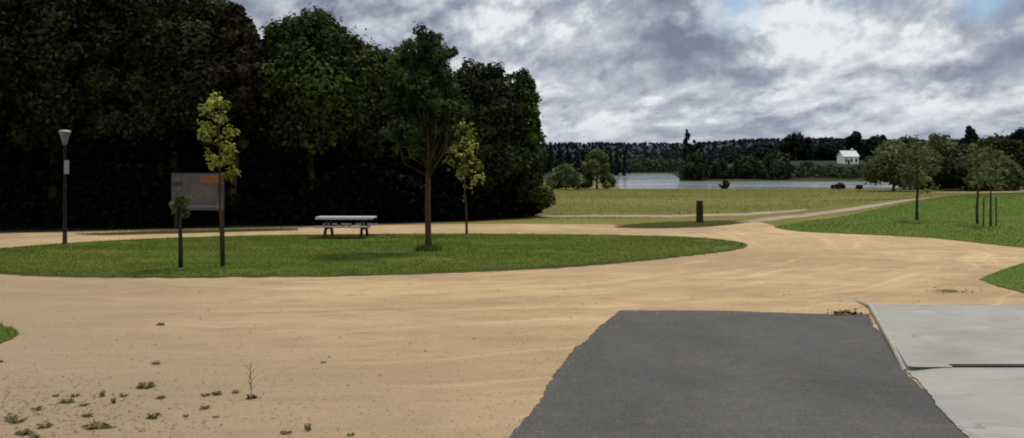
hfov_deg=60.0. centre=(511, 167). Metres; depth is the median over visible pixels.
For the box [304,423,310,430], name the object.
weed
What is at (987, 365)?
slot drain
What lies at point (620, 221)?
ground
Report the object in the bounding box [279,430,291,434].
weed
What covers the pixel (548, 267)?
lawn edge
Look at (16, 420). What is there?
weed
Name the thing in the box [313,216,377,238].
picnic table
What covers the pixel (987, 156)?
sapling
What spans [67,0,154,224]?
woodland tree
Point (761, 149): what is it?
hill tree
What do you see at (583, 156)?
skyline conifer
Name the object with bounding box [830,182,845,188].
bush
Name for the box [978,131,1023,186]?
thicket tree
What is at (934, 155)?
thicket tree
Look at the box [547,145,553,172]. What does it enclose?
skyline conifer
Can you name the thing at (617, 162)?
skyline conifer
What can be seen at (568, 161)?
skyline conifer
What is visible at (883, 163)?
willow like tree
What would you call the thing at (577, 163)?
skyline conifer
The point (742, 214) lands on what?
meadow track
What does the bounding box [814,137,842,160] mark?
hill tree
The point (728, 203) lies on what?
meadow grass
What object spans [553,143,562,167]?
skyline conifer
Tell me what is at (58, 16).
woodland tree
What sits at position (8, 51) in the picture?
woodland tree
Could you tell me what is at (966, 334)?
concrete apron
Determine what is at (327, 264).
island lawn
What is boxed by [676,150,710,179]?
shore tree
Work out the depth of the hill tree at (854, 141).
348.47 m
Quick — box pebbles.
[0,265,1021,437]
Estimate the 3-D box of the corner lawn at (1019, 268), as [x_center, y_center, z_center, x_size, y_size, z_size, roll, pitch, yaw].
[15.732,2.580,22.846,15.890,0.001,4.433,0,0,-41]
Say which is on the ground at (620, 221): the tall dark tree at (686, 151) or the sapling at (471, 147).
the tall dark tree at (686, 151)
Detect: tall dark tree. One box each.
[682,129,691,161]
[689,139,703,155]
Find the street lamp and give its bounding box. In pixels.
[58,130,70,243]
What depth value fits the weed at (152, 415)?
9.20 m
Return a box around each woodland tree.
[0,0,37,150]
[0,0,127,226]
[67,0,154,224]
[109,0,237,224]
[187,0,230,221]
[194,2,272,223]
[248,3,392,222]
[332,37,421,220]
[402,59,467,217]
[445,57,528,217]
[487,68,557,216]
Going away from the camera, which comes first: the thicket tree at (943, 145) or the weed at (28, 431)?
the weed at (28, 431)
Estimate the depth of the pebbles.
12.17 m
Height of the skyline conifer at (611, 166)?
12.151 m
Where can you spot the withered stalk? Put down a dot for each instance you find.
(251, 397)
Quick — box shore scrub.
[579,158,867,180]
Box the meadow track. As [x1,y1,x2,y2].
[534,209,806,216]
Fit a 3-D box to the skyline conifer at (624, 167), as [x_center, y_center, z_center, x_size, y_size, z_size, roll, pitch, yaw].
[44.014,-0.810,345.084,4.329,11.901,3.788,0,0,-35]
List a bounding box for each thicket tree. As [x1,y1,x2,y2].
[899,144,942,188]
[910,133,957,187]
[930,139,994,189]
[958,125,980,145]
[961,150,1023,190]
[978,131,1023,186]
[1009,127,1023,150]
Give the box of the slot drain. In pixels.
[949,364,1023,366]
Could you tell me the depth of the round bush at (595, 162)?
119.04 m
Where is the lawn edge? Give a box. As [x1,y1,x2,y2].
[0,234,747,277]
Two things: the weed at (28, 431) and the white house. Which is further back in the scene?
the white house
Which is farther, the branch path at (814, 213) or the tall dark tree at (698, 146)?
the tall dark tree at (698, 146)
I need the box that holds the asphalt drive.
[509,310,968,437]
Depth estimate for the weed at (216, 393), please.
10.11 m
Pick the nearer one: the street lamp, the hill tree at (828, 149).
the street lamp
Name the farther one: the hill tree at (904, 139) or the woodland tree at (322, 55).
the hill tree at (904, 139)
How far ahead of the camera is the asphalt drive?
10.62 m
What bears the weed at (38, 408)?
on the sand forecourt
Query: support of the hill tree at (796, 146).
on the ground at (620, 221)
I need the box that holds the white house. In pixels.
[836,148,859,163]
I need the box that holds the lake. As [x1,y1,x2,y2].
[613,174,906,188]
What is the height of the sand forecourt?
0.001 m
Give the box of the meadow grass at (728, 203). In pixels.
[525,188,1021,219]
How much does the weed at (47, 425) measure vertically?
0.042 m
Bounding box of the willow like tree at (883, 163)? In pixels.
[859,138,928,190]
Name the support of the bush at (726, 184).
on the ground at (620, 221)
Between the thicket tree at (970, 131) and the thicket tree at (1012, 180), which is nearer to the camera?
the thicket tree at (1012, 180)
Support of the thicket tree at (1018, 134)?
on the ground at (620, 221)
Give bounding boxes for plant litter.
[1,371,374,437]
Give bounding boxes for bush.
[546,163,583,189]
[579,149,616,188]
[718,179,730,188]
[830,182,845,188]
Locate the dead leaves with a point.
(845, 312)
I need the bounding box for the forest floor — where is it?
[0,212,527,232]
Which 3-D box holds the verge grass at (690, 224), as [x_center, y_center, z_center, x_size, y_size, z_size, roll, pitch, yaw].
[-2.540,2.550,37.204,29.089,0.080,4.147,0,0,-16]
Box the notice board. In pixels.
[171,173,224,228]
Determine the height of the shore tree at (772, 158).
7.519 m
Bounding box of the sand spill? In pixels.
[910,363,951,366]
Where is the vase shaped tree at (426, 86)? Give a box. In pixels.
[379,21,469,248]
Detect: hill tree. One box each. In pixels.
[746,141,779,160]
[776,131,815,160]
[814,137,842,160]
[843,131,865,159]
[862,134,888,158]
[891,136,918,148]
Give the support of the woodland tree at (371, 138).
on the forest floor
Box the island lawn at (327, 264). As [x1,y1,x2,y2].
[0,233,739,276]
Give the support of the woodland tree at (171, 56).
on the forest floor
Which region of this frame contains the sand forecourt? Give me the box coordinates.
[0,222,1023,437]
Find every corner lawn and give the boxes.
[0,325,19,342]
[982,263,1023,291]
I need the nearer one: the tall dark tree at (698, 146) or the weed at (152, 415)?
the weed at (152, 415)
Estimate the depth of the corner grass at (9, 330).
19.18 m
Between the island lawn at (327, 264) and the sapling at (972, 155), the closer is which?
the island lawn at (327, 264)
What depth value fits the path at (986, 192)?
97.76 m
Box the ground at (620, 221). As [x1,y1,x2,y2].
[3,141,1023,241]
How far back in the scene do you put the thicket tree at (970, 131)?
127.28 m
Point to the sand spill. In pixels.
(928, 365)
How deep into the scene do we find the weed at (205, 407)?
9.53 m
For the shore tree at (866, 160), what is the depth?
225.42 m
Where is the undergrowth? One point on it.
(269, 187)
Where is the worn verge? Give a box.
[619,221,738,227]
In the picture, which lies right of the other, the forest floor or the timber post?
the timber post
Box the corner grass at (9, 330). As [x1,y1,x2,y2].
[0,263,1023,340]
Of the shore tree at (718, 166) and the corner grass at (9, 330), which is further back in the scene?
the shore tree at (718, 166)
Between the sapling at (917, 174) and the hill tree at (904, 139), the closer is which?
the sapling at (917, 174)
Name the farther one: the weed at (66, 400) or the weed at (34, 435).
the weed at (66, 400)
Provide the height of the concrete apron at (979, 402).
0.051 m
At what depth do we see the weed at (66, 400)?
9.78 m
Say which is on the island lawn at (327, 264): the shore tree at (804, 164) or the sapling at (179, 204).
the sapling at (179, 204)
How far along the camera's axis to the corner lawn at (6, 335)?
13.72 m
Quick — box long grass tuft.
[410,243,442,251]
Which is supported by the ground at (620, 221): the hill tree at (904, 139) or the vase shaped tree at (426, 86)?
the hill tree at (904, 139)
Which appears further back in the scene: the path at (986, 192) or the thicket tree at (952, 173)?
the thicket tree at (952, 173)
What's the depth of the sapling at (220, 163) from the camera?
23.05 m
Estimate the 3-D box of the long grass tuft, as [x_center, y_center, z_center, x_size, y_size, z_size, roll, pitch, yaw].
[-2.591,2.460,27.500,0.975,0.260,0.946,0,0,28]
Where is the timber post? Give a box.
[696,200,702,222]
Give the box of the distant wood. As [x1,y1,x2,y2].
[544,137,1010,173]
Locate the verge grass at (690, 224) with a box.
[77,220,749,234]
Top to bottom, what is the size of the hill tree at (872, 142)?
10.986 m
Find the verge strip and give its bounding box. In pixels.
[81,229,295,234]
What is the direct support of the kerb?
on the sand forecourt
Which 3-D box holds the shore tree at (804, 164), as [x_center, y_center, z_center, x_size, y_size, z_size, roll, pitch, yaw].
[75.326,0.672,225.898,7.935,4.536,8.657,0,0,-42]
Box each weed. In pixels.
[3,415,16,421]
[8,417,27,422]
[14,428,34,435]
[29,433,39,437]
[30,406,41,410]
[37,422,54,428]
[58,398,74,403]
[79,421,116,428]
[80,412,93,416]
[136,381,156,389]
[146,412,161,418]
[199,405,209,409]
[211,391,221,394]
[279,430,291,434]
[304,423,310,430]
[918,287,973,293]
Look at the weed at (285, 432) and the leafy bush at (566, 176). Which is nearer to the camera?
the weed at (285, 432)
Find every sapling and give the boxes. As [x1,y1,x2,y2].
[169,193,191,267]
[196,92,240,266]
[442,118,485,233]
[892,131,941,219]
[960,139,996,223]
[970,144,1008,225]
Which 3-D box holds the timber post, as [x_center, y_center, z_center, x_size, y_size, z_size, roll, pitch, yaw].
[8.788,2.130,41.513,0.250,1.140,0.250,0,0,-20]
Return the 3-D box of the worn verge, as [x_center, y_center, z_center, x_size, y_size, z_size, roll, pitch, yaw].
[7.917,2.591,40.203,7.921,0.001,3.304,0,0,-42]
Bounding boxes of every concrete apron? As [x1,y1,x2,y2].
[872,304,1023,369]
[906,367,1023,437]
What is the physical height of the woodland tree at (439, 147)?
8.606 m
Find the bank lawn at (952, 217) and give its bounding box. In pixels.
[776,193,1023,246]
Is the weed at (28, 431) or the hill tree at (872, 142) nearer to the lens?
the weed at (28, 431)
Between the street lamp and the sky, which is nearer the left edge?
the street lamp
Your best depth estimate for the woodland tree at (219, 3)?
41.91 m
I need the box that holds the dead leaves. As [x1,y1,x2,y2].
[827,308,870,314]
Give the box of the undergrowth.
[0,0,545,229]
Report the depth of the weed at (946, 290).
18.37 m
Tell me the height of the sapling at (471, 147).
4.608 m
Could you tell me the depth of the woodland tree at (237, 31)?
39.70 m
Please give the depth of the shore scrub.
220.65 m
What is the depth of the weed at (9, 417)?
9.11 m
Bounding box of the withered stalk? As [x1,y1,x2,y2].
[246,363,257,399]
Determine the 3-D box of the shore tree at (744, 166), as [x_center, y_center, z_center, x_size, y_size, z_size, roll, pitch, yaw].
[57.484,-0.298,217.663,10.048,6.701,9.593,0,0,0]
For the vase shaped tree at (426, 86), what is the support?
on the island lawn at (327, 264)
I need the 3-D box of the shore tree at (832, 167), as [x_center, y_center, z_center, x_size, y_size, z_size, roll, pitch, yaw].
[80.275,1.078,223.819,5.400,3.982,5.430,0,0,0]
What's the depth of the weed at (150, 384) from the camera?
10.44 m
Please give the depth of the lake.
170.00 m
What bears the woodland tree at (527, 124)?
on the forest floor
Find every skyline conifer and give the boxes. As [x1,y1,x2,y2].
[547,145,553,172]
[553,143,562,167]
[564,144,571,164]
[573,145,580,173]
[579,143,585,171]
[607,146,613,173]
[613,147,620,175]
[621,150,629,175]
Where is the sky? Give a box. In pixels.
[226,0,1023,144]
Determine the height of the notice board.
2.415 m
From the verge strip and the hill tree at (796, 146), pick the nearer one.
the verge strip
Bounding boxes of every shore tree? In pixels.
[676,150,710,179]
[709,157,731,178]
[730,152,767,178]
[761,148,795,176]
[795,161,822,175]
[822,164,838,176]
[852,158,870,170]
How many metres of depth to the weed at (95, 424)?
8.81 m
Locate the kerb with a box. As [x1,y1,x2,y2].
[856,300,907,370]
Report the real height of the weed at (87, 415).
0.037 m
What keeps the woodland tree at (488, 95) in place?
on the forest floor
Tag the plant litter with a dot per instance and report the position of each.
(92, 408)
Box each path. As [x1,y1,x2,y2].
[734,197,934,222]
[935,191,1023,192]

